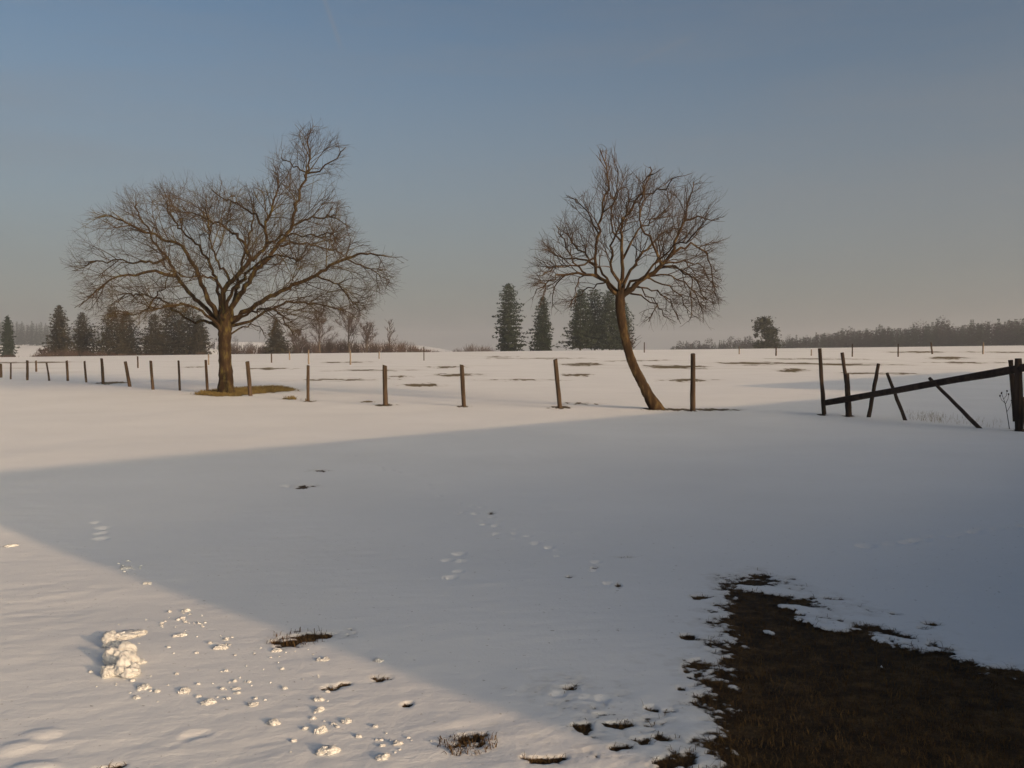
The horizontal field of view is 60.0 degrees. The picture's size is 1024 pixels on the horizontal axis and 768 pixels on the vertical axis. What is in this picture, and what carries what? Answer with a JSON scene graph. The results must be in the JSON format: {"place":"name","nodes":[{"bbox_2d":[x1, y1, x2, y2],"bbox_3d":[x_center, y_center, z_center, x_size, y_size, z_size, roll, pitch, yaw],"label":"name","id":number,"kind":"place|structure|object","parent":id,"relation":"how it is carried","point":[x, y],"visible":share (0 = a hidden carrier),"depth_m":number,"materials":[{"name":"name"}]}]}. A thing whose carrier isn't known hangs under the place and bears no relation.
{"place":"outdoors","nodes":[
{"label":"outdoors","id":0,"kind":"place"},
{"bbox_2d":[0,342,1023,767],"bbox_3d":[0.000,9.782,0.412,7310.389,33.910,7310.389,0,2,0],"label":"ground","id":1,"kind":"structure","parent":0,"point":[442,552],"depth_m":6.28,"materials":[{"name":"white snow"}]},
{"bbox_2d":[0,315,19,356],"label":"spruce tree","id":2,"kind":"object","parent":1,"relation":"on","point":[9,344],"visible":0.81,"depth_m":298.98,"materials":[{"name":"green plant"}]},
{"bbox_2d":[2,544,18,546],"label":"snow clod","id":3,"kind":"object","parent":1,"relation":"on","point":[10,545],"visible":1,"depth_m":7.09,"materials":[{"name":"white snow"}]},
{"bbox_2d":[10,362,11,378],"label":"fence post","id":4,"kind":"object","parent":1,"relation":"on","point":[10,370],"visible":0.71,"depth_m":43.39,"materials":[{"name":"brown wood"}]},
{"bbox_2d":[26,360,28,379],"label":"fence post","id":5,"kind":"object","parent":1,"relation":"on","point":[27,369],"visible":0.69,"depth_m":42.05,"materials":[{"name":"brown wood"}]},
{"bbox_2d":[34,347,48,354],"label":"bush","id":6,"kind":"object","parent":1,"relation":"on","point":[44,350],"visible":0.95,"depth_m":224.50,"materials":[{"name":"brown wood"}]},
{"bbox_2d":[46,363,49,380],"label":"fence post","id":7,"kind":"object","parent":1,"relation":"on","point":[48,372],"visible":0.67,"depth_m":41.43,"materials":[{"name":"brown wood"}]},
{"bbox_2d":[42,305,77,356],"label":"spruce tree","id":8,"kind":"object","parent":1,"relation":"on","point":[58,341],"visible":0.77,"depth_m":228.75,"materials":[{"name":"green plant"}]},
{"bbox_2d":[65,360,68,380],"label":"fence post","id":9,"kind":"object","parent":1,"relation":"on","point":[67,373],"visible":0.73,"depth_m":41.38,"materials":[{"name":"brown wood"}]},
{"bbox_2d":[67,312,98,355],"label":"spruce tree","id":10,"kind":"object","parent":1,"relation":"on","point":[85,335],"visible":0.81,"depth_m":230.96,"materials":[{"name":"green plant"}]},
{"bbox_2d":[83,361,86,381],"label":"fence post","id":11,"kind":"object","parent":1,"relation":"on","point":[85,373],"visible":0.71,"depth_m":39.56,"materials":[{"name":"brown wood"}]},
{"bbox_2d":[100,358,104,383],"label":"fence post","id":12,"kind":"object","parent":1,"relation":"on","point":[102,372],"visible":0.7,"depth_m":37.91,"materials":[{"name":"brown wood"}]},
{"bbox_2d":[0,349,217,356],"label":"hedge","id":13,"kind":"object","parent":1,"relation":"on","point":[64,353],"visible":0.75,"depth_m":216.63,"materials":[{"name":"brown plant"}]},
{"bbox_2d":[88,307,136,355],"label":"spruce tree","id":14,"kind":"object","parent":1,"relation":"on","point":[111,336],"visible":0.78,"depth_m":224.52,"materials":[{"name":"green plant"}]},
{"bbox_2d":[99,629,147,678],"bbox_3d":[-1.839,1.236,4.192,0.218,0.123,0.801,-1,3,-22],"label":"snow heap","id":15,"kind":"object","parent":1,"relation":"on","point":[120,657],"visible":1,"depth_m":4.01,"materials":[{"name":"white snow"}]},
{"bbox_2d":[120,566,131,569],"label":"snow clod","id":16,"kind":"object","parent":1,"relation":"on","point":[125,567],"visible":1,"depth_m":6.12,"materials":[{"name":"white snow"}]},
{"bbox_2d":[124,361,131,386],"bbox_3d":[-15.342,-0.222,35.473,0.362,1.376,0.138,1,2,12],"label":"fence post","id":17,"kind":"object","parent":1,"relation":"on","point":[127,374],"visible":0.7,"depth_m":35.42,"materials":[{"name":"brown wood"}]},
{"bbox_2d":[116,311,143,354],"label":"spruce tree","id":18,"kind":"object","parent":1,"relation":"on","point":[130,329],"visible":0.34,"depth_m":237.15,"materials":[{"name":"green plant"}]},
{"bbox_2d":[0,321,263,350],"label":"hillside wood","id":19,"kind":"object","parent":1,"relation":"on","point":[23,337],"visible":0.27,"depth_m":1147.78,"materials":[{"name":"plant"}]},
{"bbox_2d":[136,683,151,690],"bbox_3d":[-1.541,1.269,3.711,0.072,0.032,0.060,0,2,0],"label":"snow clod","id":20,"kind":"object","parent":1,"relation":"on","point":[144,686],"visible":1,"depth_m":3.70,"materials":[{"name":"white snow"}]},
{"bbox_2d":[130,314,173,355],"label":"spruce tree","id":21,"kind":"object","parent":1,"relation":"on","point":[149,342],"visible":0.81,"depth_m":228.59,"materials":[{"name":"green plant"}]},
{"bbox_2d":[149,361,154,389],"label":"fence post","id":22,"kind":"object","parent":1,"relation":"on","point":[151,376],"visible":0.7,"depth_m":33.21,"materials":[{"name":"brown wood"}]},
{"bbox_2d":[135,302,183,354],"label":"spruce tree","id":23,"kind":"object","parent":1,"relation":"on","point":[166,329],"visible":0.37,"depth_m":234.30,"materials":[{"name":"green plant"}]},
{"bbox_2d":[177,360,180,390],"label":"fence post","id":24,"kind":"object","parent":1,"relation":"on","point":[179,381],"visible":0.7,"depth_m":32.41,"materials":[{"name":"brown wood"}]},
{"bbox_2d":[176,632,187,636],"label":"snow clod","id":25,"kind":"object","parent":1,"relation":"on","point":[182,634],"visible":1,"depth_m":4.45,"materials":[{"name":"white snow"}]},
{"bbox_2d":[177,686,190,693],"bbox_3d":[-1.348,1.265,3.651,0.056,0.033,0.057,0,2,0],"label":"snow clod","id":26,"kind":"object","parent":1,"relation":"on","point":[186,689],"visible":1,"depth_m":3.64,"materials":[{"name":"white snow"}]},
{"bbox_2d":[160,304,216,354],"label":"spruce tree","id":27,"kind":"object","parent":1,"relation":"on","point":[184,329],"visible":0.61,"depth_m":230.03,"materials":[{"name":"green plant"}]},
{"bbox_2d":[180,314,211,354],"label":"spruce tree","id":28,"kind":"object","parent":1,"relation":"on","point":[201,346],"visible":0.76,"depth_m":226.94,"materials":[{"name":"green plant"}]},
{"bbox_2d":[204,360,208,390],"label":"fence post","id":29,"kind":"object","parent":1,"relation":"on","point":[206,377],"visible":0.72,"depth_m":32.43,"materials":[{"name":"wood"}]},
{"bbox_2d":[200,698,216,704],"bbox_3d":[-1.203,1.261,3.513,0.065,0.030,0.054,-1,3,-31],"label":"snow clod","id":30,"kind":"object","parent":1,"relation":"on","point":[208,701],"visible":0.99,"depth_m":3.50,"materials":[{"name":"white snow"}]},
{"bbox_2d":[212,644,228,649],"bbox_3d":[-1.387,1.255,4.226,0.082,0.035,0.061,0,2,0],"label":"snow clod","id":31,"kind":"object","parent":1,"relation":"on","point":[220,646],"visible":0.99,"depth_m":4.21,"materials":[{"name":"white snow"}]},
{"bbox_2d":[63,117,407,392],"bbox_3d":[-9.917,-4.458,30.107,13.049,9.985,9.928,0,2,0],"label":"fruit tree","id":32,"kind":"object","parent":1,"relation":"on","point":[223,319],"visible":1,"depth_m":29.80,"materials":[{"name":"brown plant"}]},
{"bbox_2d":[245,361,251,395],"bbox_3d":[-8.568,-0.004,28.930,0.247,1.483,0.153,0,2,0],"label":"fence post","id":33,"kind":"object","parent":1,"relation":"on","point":[248,374],"visible":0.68,"depth_m":28.87,"materials":[{"name":"brown wood"}]},
{"bbox_2d":[195,385,305,400],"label":"tree foot grass","id":34,"kind":"object","parent":1,"relation":"on","point":[240,391],"visible":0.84,"depth_m":31.01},
{"bbox_2d":[247,702,258,706],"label":"snow clod","id":35,"kind":"object","parent":1,"relation":"on","point":[251,704],"visible":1,"depth_m":3.47,"materials":[{"name":"white snow"}]},
{"bbox_2d":[88,560,431,752],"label":"snow crumbs","id":36,"kind":"object","parent":1,"relation":"on","point":[254,698],"visible":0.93,"depth_m":3.69,"materials":[{"name":"white snow"}]},
{"bbox_2d":[266,718,280,725],"bbox_3d":[-0.880,1.253,3.280,0.059,0.029,0.054,0,2,0],"label":"snow clod","id":37,"kind":"object","parent":1,"relation":"on","point":[273,722],"visible":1,"depth_m":3.27,"materials":[{"name":"white snow"}]},
{"bbox_2d":[270,647,281,651],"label":"snow clod","id":38,"kind":"object","parent":1,"relation":"on","point":[275,649],"visible":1,"depth_m":4.15,"materials":[{"name":"white snow"}]},
{"bbox_2d":[261,319,296,353],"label":"spruce tree","id":39,"kind":"object","parent":1,"relation":"on","point":[275,345],"visible":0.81,"depth_m":223.97,"materials":[{"name":"green plant"}]},
{"bbox_2d":[286,327,309,353],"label":"bare tree","id":40,"kind":"object","parent":1,"relation":"on","point":[302,341],"visible":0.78,"depth_m":235.12,"materials":[{"name":"brown plant"}]},
{"bbox_2d":[266,625,330,646],"bbox_3d":[-1.037,1.239,4.332,0.316,0.062,0.264,-1,3,-23],"label":"grass tuft","id":41,"kind":"object","parent":1,"relation":"on","point":[299,637],"visible":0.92,"depth_m":4.34,"materials":[{"name":"brown plant"}]},
{"bbox_2d":[306,365,309,400],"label":"fence post","id":42,"kind":"object","parent":1,"relation":"on","point":[308,384],"visible":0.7,"depth_m":26.05,"materials":[{"name":"brown wood"}]},
{"bbox_2d":[312,696,324,700],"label":"snow clod","id":43,"kind":"object","parent":1,"relation":"on","point":[319,698],"visible":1,"depth_m":3.49,"materials":[{"name":"white snow"}]},
{"bbox_2d":[314,706,324,711],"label":"snow clod","id":44,"kind":"object","parent":1,"relation":"on","point":[319,709],"visible":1,"depth_m":3.38,"materials":[{"name":"white snow"}]},
{"bbox_2d":[313,725,327,733],"bbox_3d":[-0.689,1.248,3.186,0.051,0.046,0.036,0,2,0],"label":"snow clod","id":45,"kind":"object","parent":1,"relation":"on","point":[321,729],"visible":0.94,"depth_m":3.18,"materials":[{"name":"white snow"}]},
{"bbox_2d":[308,308,337,352],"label":"bare tree","id":46,"kind":"object","parent":1,"relation":"on","point":[319,329],"visible":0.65,"depth_m":234.25,"materials":[{"name":"brown wood"}]},
{"bbox_2d":[316,656,329,661],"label":"snow clod","id":47,"kind":"object","parent":1,"relation":"on","point":[324,658],"visible":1,"depth_m":3.99,"materials":[{"name":"white snow"}]},
{"bbox_2d":[314,745,340,755],"bbox_3d":[-0.624,1.247,3.014,0.090,0.046,0.066,0,2,0],"label":"snow clod","id":48,"kind":"object","parent":1,"relation":"on","point":[326,750],"visible":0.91,"depth_m":3.00,"materials":[{"name":"white snow"}]},
{"bbox_2d":[231,337,439,353],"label":"hedge","id":49,"kind":"object","parent":1,"relation":"on","point":[331,347],"visible":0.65,"depth_m":244.50,"materials":[{"name":"brown plant"}]},
{"bbox_2d":[340,718,351,723],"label":"snow clod","id":50,"kind":"object","parent":1,"relation":"on","point":[346,720],"visible":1,"depth_m":3.26,"materials":[{"name":"white snow"}]},
{"bbox_2d":[333,305,365,352],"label":"bare tree","id":51,"kind":"object","parent":1,"relation":"on","point":[350,325],"visible":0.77,"depth_m":238.70,"materials":[{"name":"brown wood"}]},
{"bbox_2d":[358,321,377,352],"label":"bare tree","id":52,"kind":"object","parent":1,"relation":"on","point":[367,337],"visible":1,"depth_m":235.35,"materials":[{"name":"brown plant"}]},
{"bbox_2d":[373,658,383,661],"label":"snow clod","id":53,"kind":"object","parent":1,"relation":"on","point":[377,660],"visible":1,"depth_m":3.95,"materials":[{"name":"white snow"}]},
{"bbox_2d":[374,752,389,760],"bbox_3d":[-0.431,1.239,2.942,0.051,0.030,0.043,0,2,0],"label":"snow clod","id":54,"kind":"object","parent":1,"relation":"on","point":[383,756],"visible":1,"depth_m":2.94,"materials":[{"name":"white snow"}]},
{"bbox_2d":[382,365,387,404],"bbox_3d":[-3.453,0.200,24.193,0.150,1.459,0.139,-1,3,-30],"label":"fence post","id":55,"kind":"object","parent":1,"relation":"on","point":[385,392],"visible":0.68,"depth_m":24.14,"materials":[{"name":"brown wood"}]},
{"bbox_2d":[385,320,396,343],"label":"bare tree","id":56,"kind":"object","parent":1,"relation":"on","point":[389,339],"visible":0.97,"depth_m":259.73,"materials":[{"name":"plant"}]},
{"bbox_2d":[392,740,403,745],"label":"snow clod","id":57,"kind":"object","parent":1,"relation":"on","point":[395,742],"visible":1,"depth_m":3.05,"materials":[{"name":"white snow"}]},
{"bbox_2d":[460,364,465,406],"bbox_3d":[-1.300,0.216,23.779,0.215,1.482,0.124,2,3,39],"label":"fence post","id":58,"kind":"object","parent":1,"relation":"on","point":[462,381],"visible":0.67,"depth_m":23.73,"materials":[{"name":"brown wood"}]},
{"bbox_2d":[437,730,497,755],"bbox_3d":[-0.151,1.231,3.030,0.224,0.058,0.222,0,2,0],"label":"grass tuft","id":59,"kind":"object","parent":1,"relation":"on","point":[450,747],"visible":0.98,"depth_m":3.02,"materials":[{"name":"brown plant"}]},
{"bbox_2d":[449,343,498,351],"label":"scrub","id":60,"kind":"object","parent":1,"relation":"on","point":[469,349],"visible":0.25,"depth_m":416.69,"materials":[{"name":"brown plant"}]},
{"bbox_2d":[492,283,530,350],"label":"spruce tree","id":61,"kind":"object","parent":1,"relation":"on","point":[506,321],"visible":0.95,"depth_m":238.63,"materials":[{"name":"green plant"}]},
{"bbox_2d":[527,297,554,350],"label":"spruce tree","id":62,"kind":"object","parent":1,"relation":"on","point":[542,337],"visible":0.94,"depth_m":238.70,"materials":[{"name":"green plant"}]},
{"bbox_2d":[553,359,561,407],"bbox_3d":[1.213,0.159,23.143,0.279,1.642,0.134,0,2,0],"label":"fence post","id":63,"kind":"object","parent":1,"relation":"on","point":[557,384],"visible":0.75,"depth_m":23.08,"materials":[{"name":"brown wood"}]},
{"bbox_2d":[556,289,603,350],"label":"spruce tree","id":64,"kind":"object","parent":1,"relation":"on","point":[585,339],"visible":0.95,"depth_m":243.25,"materials":[{"name":"green plant"}]},
{"bbox_2d":[582,289,607,349],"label":"spruce tree","id":65,"kind":"object","parent":1,"relation":"on","point":[591,305],"visible":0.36,"depth_m":250.42,"materials":[{"name":"green plant"}]},
{"bbox_2d":[590,290,623,349],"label":"spruce tree","id":66,"kind":"object","parent":1,"relation":"on","point":[609,336],"visible":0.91,"depth_m":244.32,"materials":[{"name":"green plant"}]},
{"bbox_2d":[608,302,635,349],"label":"spruce tree","id":67,"kind":"object","parent":1,"relation":"on","point":[628,319],"visible":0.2,"depth_m":249.05,"materials":[{"name":"green plant"}]},
{"bbox_2d":[522,141,728,409],"bbox_3d":[3.016,-2.710,22.590,5.772,7.183,5.755,0,2,0],"label":"fruit tree","id":68,"kind":"object","parent":1,"relation":"on","point":[621,292],"visible":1,"depth_m":22.55,"materials":[{"name":"brown plant"}]},
{"bbox_2d":[690,353,695,410],"bbox_3d":[4.522,0.128,22.159,0.145,1.794,0.178,0,2,0],"label":"fence post","id":69,"kind":"object","parent":1,"relation":"on","point":[692,395],"visible":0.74,"depth_m":22.10,"materials":[{"name":"brown wood"}]},
{"bbox_2d":[751,316,784,348],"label":"tree","id":70,"kind":"object","parent":1,"relation":"on","point":[768,332],"visible":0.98,"depth_m":298.97,"materials":[{"name":"plant"}]},
{"bbox_2d":[818,348,825,414],"bbox_3d":[7.323,0.021,20.939,0.227,1.734,0.102,0,2,0],"label":"fence post","id":71,"kind":"object","parent":1,"relation":"on","point":[823,406],"visible":0.86,"depth_m":20.90,"materials":[{"name":"brown wood"}]},
{"bbox_2d":[840,352,846,382],"bbox_3d":[7.746,-0.085,20.574,0.275,1.299,0.098,0,2,0],"label":"stake","id":72,"kind":"object","parent":1,"relation":"on","point":[843,362],"visible":0.51,"depth_m":20.53,"materials":[{"name":"brown wood"}]},
{"bbox_2d":[670,315,1023,349],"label":"distant wood","id":73,"kind":"object","parent":1,"relation":"on","point":[1013,336],"visible":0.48,"depth_m":528.33,"materials":[{"name":"brown plant"}]},
{"bbox_2d":[845,373,851,416],"bbox_3d":[7.713,0.337,20.331,0.188,1.169,0.147,0,2,0],"label":"fence post","id":74,"kind":"object","parent":1,"relation":"on","point":[848,409],"visible":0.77,"depth_m":20.28,"materials":[{"name":"brown wood"}]},
{"bbox_2d":[867,363,879,416],"bbox_3d":[8.234,0.205,20.222,0.402,1.350,0.094,-1,3,-29],"label":"stick","id":75,"kind":"object","parent":1,"relation":"on","point":[871,400],"visible":0.72,"depth_m":20.20,"materials":[{"name":"brown wood"}]},
{"bbox_2d":[886,373,906,419],"bbox_3d":[8.412,0.326,19.367,0.506,1.156,0.092,2,3,34],"label":"stick","id":76,"kind":"object","parent":1,"relation":"on","point":[897,400],"visible":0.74,"depth_m":19.33,"materials":[{"name":"brown wood"}]},
{"bbox_2d":[928,377,981,427],"bbox_3d":[8.872,0.399,17.750,0.081,1.036,1.468,-1,3,-16],"label":"stick","id":77,"kind":"object","parent":1,"relation":"on","point":[961,409],"visible":0.8,"depth_m":17.65,"materials":[{"name":"brown wood"}]},
{"bbox_2d":[999,390,1010,428],"bbox_3d":[9.484,0.499,17.041,0.259,0.770,0.038,0,2,0],"label":"dead weed","id":78,"kind":"object","parent":1,"relation":"on","point":[1005,405],"visible":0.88,"depth_m":17.03,"materials":[{"name":"brown plant"}]},
{"bbox_2d":[1008,360,1014,421],"bbox_3d":[9.462,0.128,16.746,0.207,1.169,0.099,0,2,0],"label":"stake","id":79,"kind":"object","parent":1,"relation":"on","point":[1011,376],"visible":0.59,"depth_m":16.73,"materials":[{"name":"brown wood"}]},
{"bbox_2d":[1014,358,1023,431],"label":"fence post","id":80,"kind":"object","parent":1,"relation":"on","point":[1018,392],"visible":0.85,"depth_m":16.39,"materials":[{"name":"brown wood"}]},
{"bbox_2d":[823,364,1023,405],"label":"rail","id":81,"kind":"object","parent":80,"relation":"attached to","point":[997,372],"visible":1,"depth_m":18.18,"materials":[{"name":"brown wood"}]},
{"bbox_2d":[0,0,1023,351],"label":"sky","id":82,"kind":"structure","parent":0,"point":[866,157],"materials":[{"name":"blue"}]},
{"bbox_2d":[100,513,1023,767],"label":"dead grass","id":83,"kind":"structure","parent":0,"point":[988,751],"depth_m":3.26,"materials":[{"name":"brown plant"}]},
{"bbox_2d":[906,411,1003,426],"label":"fence line grass","id":84,"kind":"structure","parent":0,"point":[942,417],"depth_m":19.32,"materials":[{"name":"beige plant"}]}
]}

